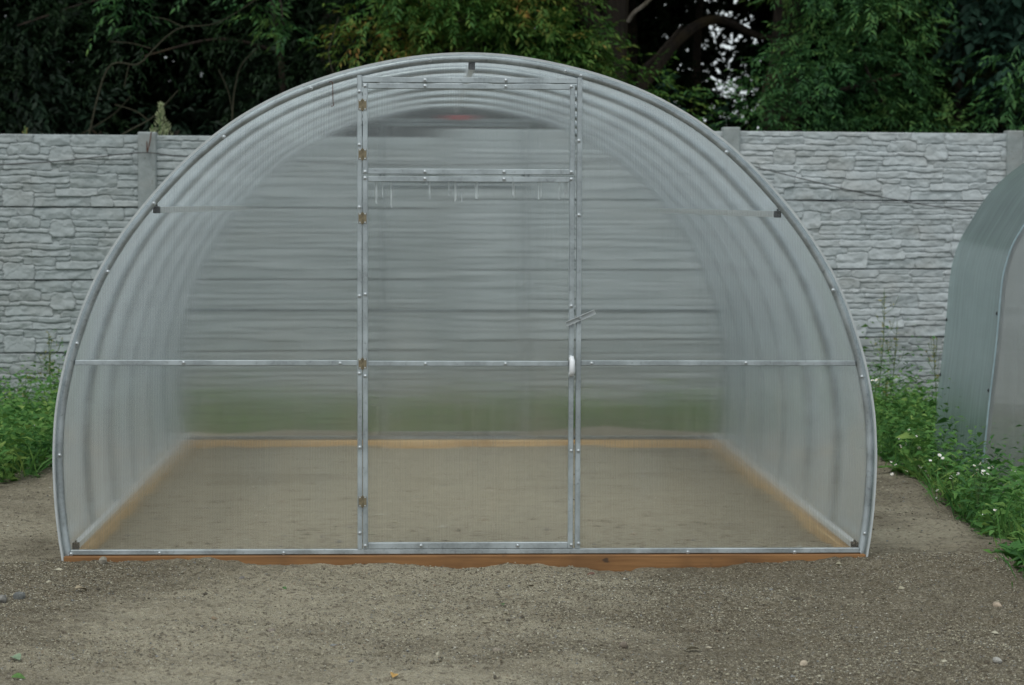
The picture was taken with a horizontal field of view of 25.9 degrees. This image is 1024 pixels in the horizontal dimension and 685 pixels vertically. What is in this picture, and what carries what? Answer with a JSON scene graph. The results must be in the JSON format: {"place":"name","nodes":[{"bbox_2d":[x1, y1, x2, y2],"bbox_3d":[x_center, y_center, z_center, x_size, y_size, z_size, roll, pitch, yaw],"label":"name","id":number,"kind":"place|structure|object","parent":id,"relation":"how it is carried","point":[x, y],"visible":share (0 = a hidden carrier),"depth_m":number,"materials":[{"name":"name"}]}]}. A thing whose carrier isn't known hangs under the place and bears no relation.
{"place":"outdoors","nodes":[
{"label":"outdoors","id":0,"kind":"place"},
{"bbox_2d":[80,96,130,134],"bbox_3d":[-3.409,-1.833,18.320,0.545,0.403,0.012,0,4,-2],"label":"bare branch","id":1,"kind":"object","parent":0,"point":[105,119],"visible":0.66,"depth_m":18.32,"materials":[{"name":"brown wood"}]},
{"bbox_2d":[114,90,178,134],"bbox_3d":[-2.940,-1.760,17.541,0.620,0.468,0.016,0,4,-2],"label":"bare branch","id":2,"kind":"object","parent":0,"point":[142,115],"visible":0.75,"depth_m":17.54,"materials":[{"name":"brown wood"}]},
{"bbox_2d":[218,47,257,120],"bbox_3d":[-2.040,-2.033,18.162,0.717,0.751,0.018,0,4,-2],"label":"bare branch","id":3,"kind":"object","parent":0,"point":[232,106],"visible":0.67,"depth_m":18.14,"materials":[{"name":"brown wood"}]},
{"bbox_2d":[328,17,338,72],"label":"bare branch","id":4,"kind":"object","parent":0,"point":[329,48],"visible":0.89,"depth_m":17.46,"materials":[{"name":"brown wood"}]},
{"bbox_2d":[5,0,980,128],"label":"sky","id":5,"kind":"structure","parent":0,"point":[729,47],"materials":[{"name":"white"}]},
{"bbox_2d":[0,336,1023,684],"bbox_3d":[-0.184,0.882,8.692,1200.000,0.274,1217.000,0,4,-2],"label":"ground","id":6,"kind":"structure","parent":0,"point":[192,612],"depth_m":7.27,"materials":[{"name":"soil"}]},
{"bbox_2d":[0,595,6,602],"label":"stone","id":7,"kind":"object","parent":6,"relation":"on","point":[3,598],"visible":0.99,"depth_m":7.50,"materials":[{"name":"grey stone"}]},
{"bbox_2d":[11,653,20,659],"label":"fallen leaf","id":8,"kind":"object","parent":6,"relation":"on","point":[17,656],"visible":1,"depth_m":6.51,"materials":[{"name":"green plant"}]},
{"bbox_2d":[11,673,24,678],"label":"fallen leaf","id":9,"kind":"object","parent":6,"relation":"on","point":[18,675],"visible":1,"depth_m":6.33,"materials":[{"name":"green plant"}]},
{"bbox_2d":[13,592,24,599],"bbox_3d":[-1.674,0.863,7.553,0.041,0.031,0.027,1,4,10],"label":"stone","id":10,"kind":"object","parent":6,"relation":"on","point":[18,595],"visible":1,"depth_m":7.54,"materials":[{"name":"grey stone"}]},
{"bbox_2d":[19,370,37,419],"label":"tall weed","id":11,"kind":"object","parent":6,"relation":"on","point":[27,388],"visible":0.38,"depth_m":14.06,"materials":[{"name":"green plant"}]},
{"bbox_2d":[0,329,66,481],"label":"weeds","id":12,"kind":"object","parent":6,"relation":"on","point":[20,450],"visible":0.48,"depth_m":11.29,"materials":[{"name":"green plant"}]},
{"bbox_2d":[36,331,54,399],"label":"tall weed","id":13,"kind":"object","parent":6,"relation":"on","point":[48,341],"visible":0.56,"depth_m":14.25,"materials":[{"name":"green plant"}]},
{"bbox_2d":[37,337,62,398],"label":"tall weed","id":14,"kind":"object","parent":6,"relation":"on","point":[50,368],"visible":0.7,"depth_m":13.84,"materials":[{"name":"green plant"}]},
{"bbox_2d":[0,20,114,352],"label":"shrub","id":15,"kind":"object","parent":6,"relation":"on","point":[65,93],"visible":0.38,"depth_m":19.44,"materials":[{"name":"green plant"}]},
{"bbox_2d":[99,556,106,563],"bbox_3d":[-1.485,0.792,8.070,0.030,0.029,0.033,-3,12,-13],"label":"stone","id":16,"kind":"object","parent":6,"relation":"on","point":[102,559],"visible":1,"depth_m":8.06,"materials":[{"name":"beige stone"}]},
{"bbox_2d":[43,80,226,207],"bbox_3d":[-3.111,-0.819,19.270,2.566,2.852,1.950,-3,5,-43],"label":"shrub","id":17,"kind":"object","parent":6,"relation":"on","point":[109,108],"visible":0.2,"depth_m":19.05,"materials":[{"name":"green plant"}]},
{"bbox_2d":[0,0,277,31],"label":"shade tree","id":18,"kind":"object","parent":6,"relation":"on","point":[201,7],"visible":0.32,"depth_m":25.23,"materials":[{"name":"green plant"}]},
{"bbox_2d":[154,101,169,134],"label":"mugwort","id":19,"kind":"object","parent":6,"relation":"on","point":[160,105],"visible":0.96,"depth_m":15.58,"materials":[{"name":"green plant"}]},
{"bbox_2d":[162,121,172,134],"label":"mugwort","id":20,"kind":"object","parent":6,"relation":"on","point":[167,124],"visible":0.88,"depth_m":15.63,"materials":[{"name":"green plant"}]},
{"bbox_2d":[29,0,347,75],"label":"shade tree","id":21,"kind":"object","parent":6,"relation":"on","point":[44,12],"visible":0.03,"depth_m":22.38,"materials":[{"name":"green plant"}]},
{"bbox_2d":[86,0,318,63],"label":"maple tree","id":22,"kind":"object","parent":6,"relation":"on","point":[256,34],"visible":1,"depth_m":17.94,"materials":[{"name":"green plant"}]},
{"bbox_2d":[88,0,254,134],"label":"bare branch","id":23,"kind":"object","parent":22,"relation":"attached to","point":[145,58],"visible":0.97,"depth_m":17.80,"materials":[{"name":"brown wood"}]},
{"bbox_2d":[0,0,428,134],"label":"maple tree","id":24,"kind":"object","parent":6,"relation":"on","point":[284,83],"visible":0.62,"depth_m":19.81,"materials":[{"name":"green plant"}]},
{"bbox_2d":[164,41,359,135],"bbox_3d":[-2.297,-1.234,21.052,1.993,3.204,1.949,0,4,-2],"label":"shrub","id":25,"kind":"object","parent":6,"relation":"on","point":[236,97],"visible":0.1,"depth_m":20.98,"materials":[{"name":"green plant"}]},
{"bbox_2d":[231,0,408,65],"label":"shade tree","id":26,"kind":"object","parent":6,"relation":"on","point":[361,7],"visible":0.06,"depth_m":25.67,"materials":[{"name":"green plant"}]},
{"bbox_2d":[242,0,668,85],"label":"shade tree","id":27,"kind":"object","parent":6,"relation":"on","point":[632,4],"visible":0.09,"depth_m":25.35,"materials":[{"name":"green plant"}]},
{"bbox_2d":[52,52,876,571],"bbox_3d":[-0.240,-0.211,10.119,3.023,1.938,4.053,0,4,-2],"label":"greenhouse","id":28,"kind":"object","parent":6,"relation":"on","point":[486,300],"visible":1,"depth_m":8.15,"materials":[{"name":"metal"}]},
{"bbox_2d":[383,174,524,176],"bbox_3d":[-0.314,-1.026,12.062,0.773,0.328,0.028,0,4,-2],"label":"crossbar","id":29,"kind":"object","parent":28,"relation":"in","point":[474,175],"depth_m":12.05,"materials":[{"name":"metal"}]},
{"bbox_2d":[363,176,574,548],"bbox_3d":[-0.159,0.075,8.138,0.778,1.371,0.061,0,4,-2],"label":"door","id":30,"kind":"structure","parent":28,"relation":"in","point":[468,281],"depth_m":8.16,"materials":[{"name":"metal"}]},
{"bbox_2d":[363,83,574,174],"bbox_3d":[-0.158,-0.778,8.099,0.775,0.333,0.033,0,4,-2],"label":"vent window","id":31,"kind":"structure","parent":28,"relation":"in","point":[409,128],"depth_m":8.11,"materials":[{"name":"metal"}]},
{"bbox_2d":[454,0,483,52],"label":"shade tree","id":32,"kind":"object","parent":6,"relation":"on","point":[465,28],"visible":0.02,"depth_m":21.07,"materials":[{"name":"green plant"}]},
{"bbox_2d":[492,647,501,651],"bbox_3d":[-0.044,0.928,6.698,0.029,0.020,0.035,0,4,-7],"label":"stone","id":33,"kind":"object","parent":6,"relation":"on","point":[496,649],"visible":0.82,"depth_m":6.68,"materials":[{"name":"grey stone"}]},
{"bbox_2d":[0,127,1023,410],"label":"concrete fence","id":34,"kind":"object","parent":6,"relation":"on","point":[868,245],"visible":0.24,"depth_m":16.13,"materials":[{"name":"concrete"}]},
{"bbox_2d":[0,152,976,211],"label":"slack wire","id":35,"kind":"object","parent":34,"relation":"hanging from","point":[754,166],"visible":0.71,"depth_m":15.95,"materials":[{"name":"grey metal"}]},
{"bbox_2d":[785,200,981,203],"bbox_3d":[2.823,-1.021,16.145,2.430,0.044,0.020,0,4,-10],"label":"thin wire","id":36,"kind":"object","parent":34,"relation":"attached to","point":[878,202],"visible":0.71,"depth_m":16.11,"materials":[{"name":"grey metal"}]},
{"bbox_2d":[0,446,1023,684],"bbox_3d":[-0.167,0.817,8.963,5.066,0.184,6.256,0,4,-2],"label":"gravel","id":37,"kind":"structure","parent":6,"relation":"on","point":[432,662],"depth_m":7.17,"materials":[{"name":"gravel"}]},
{"bbox_2d":[0,0,1023,207],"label":"woodland","id":38,"kind":"object","parent":6,"relation":"on","point":[761,12],"visible":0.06,"depth_m":28.15,"materials":[{"name":"green plant"}]},
{"bbox_2d":[298,0,800,130],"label":"maple tree","id":39,"kind":"object","parent":6,"relation":"on","point":[605,33],"visible":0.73,"depth_m":18.15,"materials":[{"name":"green plant"}]},
{"bbox_2d":[420,0,804,131],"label":"shade tree","id":40,"kind":"object","parent":6,"relation":"on","point":[793,72],"visible":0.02,"depth_m":21.12,"materials":[{"name":"green plant"}]},
{"bbox_2d":[619,641,627,648],"bbox_3d":[0.342,0.925,6.793,0.022,0.023,0.030,-11,-10,24],"label":"stone","id":41,"kind":"object","parent":6,"relation":"on","point":[623,644],"visible":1,"depth_m":6.78,"materials":[{"name":"grey stone"}]},
{"bbox_2d":[636,68,738,128],"bbox_3d":[0.958,-0.850,18.584,2.118,2.905,1.686,-3,5,-44],"label":"shrub","id":42,"kind":"object","parent":6,"relation":"on","point":[724,107],"visible":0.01,"depth_m":18.62,"materials":[{"name":"green plant"}]},
{"bbox_2d":[686,646,700,649],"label":"fallen leaf","id":43,"kind":"object","parent":6,"relation":"on","point":[691,647],"visible":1,"depth_m":6.72,"materials":[{"name":"brown plant"}]},
{"bbox_2d":[627,0,807,131],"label":"broadleaf tree","id":44,"kind":"object","parent":6,"relation":"on","point":[696,70],"visible":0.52,"depth_m":22.81,"materials":[{"name":"green plant"}]},
{"bbox_2d":[800,660,807,665],"bbox_3d":[0.849,0.935,6.471,0.028,0.024,0.018,-1,4,-24],"label":"stone","id":45,"kind":"object","parent":6,"relation":"on","point":[803,662],"visible":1,"depth_m":6.46,"materials":[{"name":"beige stone"}]},
{"bbox_2d":[683,0,994,132],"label":"box elder","id":46,"kind":"object","parent":6,"relation":"on","point":[771,118],"visible":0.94,"depth_m":18.28,"materials":[{"name":"green plant"}]},
{"bbox_2d":[870,288,898,392],"bbox_3d":[2.446,0.129,14.686,0.186,0.976,0.127,0,4,-2],"label":"tall weed","id":47,"kind":"object","parent":6,"relation":"on","point":[882,352],"visible":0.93,"depth_m":14.67,"materials":[{"name":"green plant"}]},
{"bbox_2d":[874,365,899,414],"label":"tall weed","id":48,"kind":"object","parent":6,"relation":"on","point":[887,382],"visible":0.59,"depth_m":13.87,"materials":[{"name":"green plant"}]},
{"bbox_2d":[881,456,899,462],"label":"broadleaf weed","id":49,"kind":"object","parent":6,"relation":"on","point":[884,459],"visible":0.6,"depth_m":11.56,"materials":[{"name":"green plant"}]},
{"bbox_2d":[885,321,905,402],"bbox_3d":[2.479,0.239,14.485,0.145,0.776,0.117,-2,4,-28],"label":"tall weed","id":50,"kind":"object","parent":6,"relation":"on","point":[895,350],"visible":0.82,"depth_m":14.47,"materials":[{"name":"green plant"}]},
{"bbox_2d":[877,462,918,474],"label":"broadleaf weed","id":51,"kind":"object","parent":6,"relation":"on","point":[898,468],"visible":0.72,"depth_m":11.19,"materials":[{"name":"green plant"}]},
{"bbox_2d":[858,319,940,442],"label":"weeds","id":52,"kind":"object","parent":6,"relation":"on","point":[885,372],"visible":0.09,"depth_m":14.36,"materials":[{"name":"green plant"}]},
{"bbox_2d":[806,0,1023,83],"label":"shade tree","id":53,"kind":"object","parent":6,"relation":"on","point":[905,32],"visible":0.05,"depth_m":27.31,"materials":[{"name":"green plant"}]},
{"bbox_2d":[827,0,1023,133],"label":"box elder","id":54,"kind":"object","parent":6,"relation":"on","point":[959,84],"visible":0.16,"depth_m":20.63,"materials":[{"name":"green plant"}]},
{"bbox_2d":[925,335,940,416],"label":"tall weed","id":55,"kind":"object","parent":6,"relation":"on","point":[935,353],"visible":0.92,"depth_m":14.29,"materials":[{"name":"green plant"}]},
{"bbox_2d":[929,454,941,499],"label":"daisy","id":56,"kind":"object","parent":6,"relation":"on","point":[939,455],"visible":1,"depth_m":10.21,"materials":[{"name":"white plant"}]},
{"bbox_2d":[941,457,949,497],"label":"daisy","id":57,"kind":"object","parent":6,"relation":"on","point":[942,458],"visible":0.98,"depth_m":10.34,"materials":[{"name":"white plant"}]},
{"bbox_2d":[869,361,1023,579],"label":"weeds","id":58,"kind":"object","parent":6,"relation":"on","point":[889,442],"visible":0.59,"depth_m":10.65,"materials":[{"name":"green plant"}]},
{"bbox_2d":[949,472,959,510],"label":"daisy","id":59,"kind":"object","parent":6,"relation":"on","point":[952,483],"visible":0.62,"depth_m":10.11,"materials":[{"name":"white plant"}]},
{"bbox_2d":[905,98,1023,336],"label":"shrub","id":60,"kind":"object","parent":6,"relation":"on","point":[991,116],"visible":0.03,"depth_m":19.65,"materials":[{"name":"green plant"}]},
{"bbox_2d":[906,0,1023,132],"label":"broadleaf tree","id":61,"kind":"object","parent":6,"relation":"on","point":[1004,20],"visible":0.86,"depth_m":19.00,"materials":[{"name":"green plant"}]},
{"bbox_2d":[973,469,982,521],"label":"daisy","id":62,"kind":"object","parent":6,"relation":"on","point":[977,496],"visible":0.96,"depth_m":9.55,"materials":[{"name":"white plant"}]},
{"bbox_2d":[933,163,1023,499],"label":"greenhouse","id":63,"kind":"object","parent":6,"relation":"on","point":[982,365],"visible":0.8,"depth_m":11.26,"materials":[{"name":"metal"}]},
{"bbox_2d":[975,459,984,504],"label":"daisy","id":64,"kind":"object","parent":6,"relation":"on","point":[980,464],"visible":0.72,"depth_m":10.05,"materials":[{"name":"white plant"}]},
{"bbox_2d":[976,467,989,508],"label":"daisy","id":65,"kind":"object","parent":6,"relation":"on","point":[983,495],"visible":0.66,"depth_m":9.77,"materials":[{"name":"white plant"}]},
{"bbox_2d":[948,33,1023,133],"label":"young maple","id":66,"kind":"object","parent":6,"relation":"on","point":[993,120],"visible":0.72,"depth_m":17.86,"materials":[{"name":"green plant"}]},
{"bbox_2d":[992,602,1001,606],"bbox_3d":[1.633,0.885,7.482,0.033,0.023,0.028,10,2,37],"label":"stone","id":67,"kind":"object","parent":6,"relation":"on","point":[996,604],"visible":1,"depth_m":7.47,"materials":[{"name":"beige stone"}]},
{"bbox_2d":[993,657,1001,663],"bbox_3d":[1.422,0.933,6.516,0.032,0.022,0.021,11,-9,-21],"label":"stone","id":68,"kind":"object","parent":6,"relation":"on","point":[997,660],"visible":0.96,"depth_m":6.51,"materials":[{"name":"white stone"}]},
{"bbox_2d":[983,530,1023,587],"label":"weeds","id":69,"kind":"object","parent":6,"relation":"on","point":[988,550],"visible":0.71,"depth_m":8.29,"materials":[{"name":"green plant"}]},
{"bbox_2d":[991,540,1023,560],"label":"broadleaf weed","id":70,"kind":"object","parent":6,"relation":"on","point":[1006,552],"visible":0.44,"depth_m":8.29,"materials":[{"name":"green plant"}]}
]}

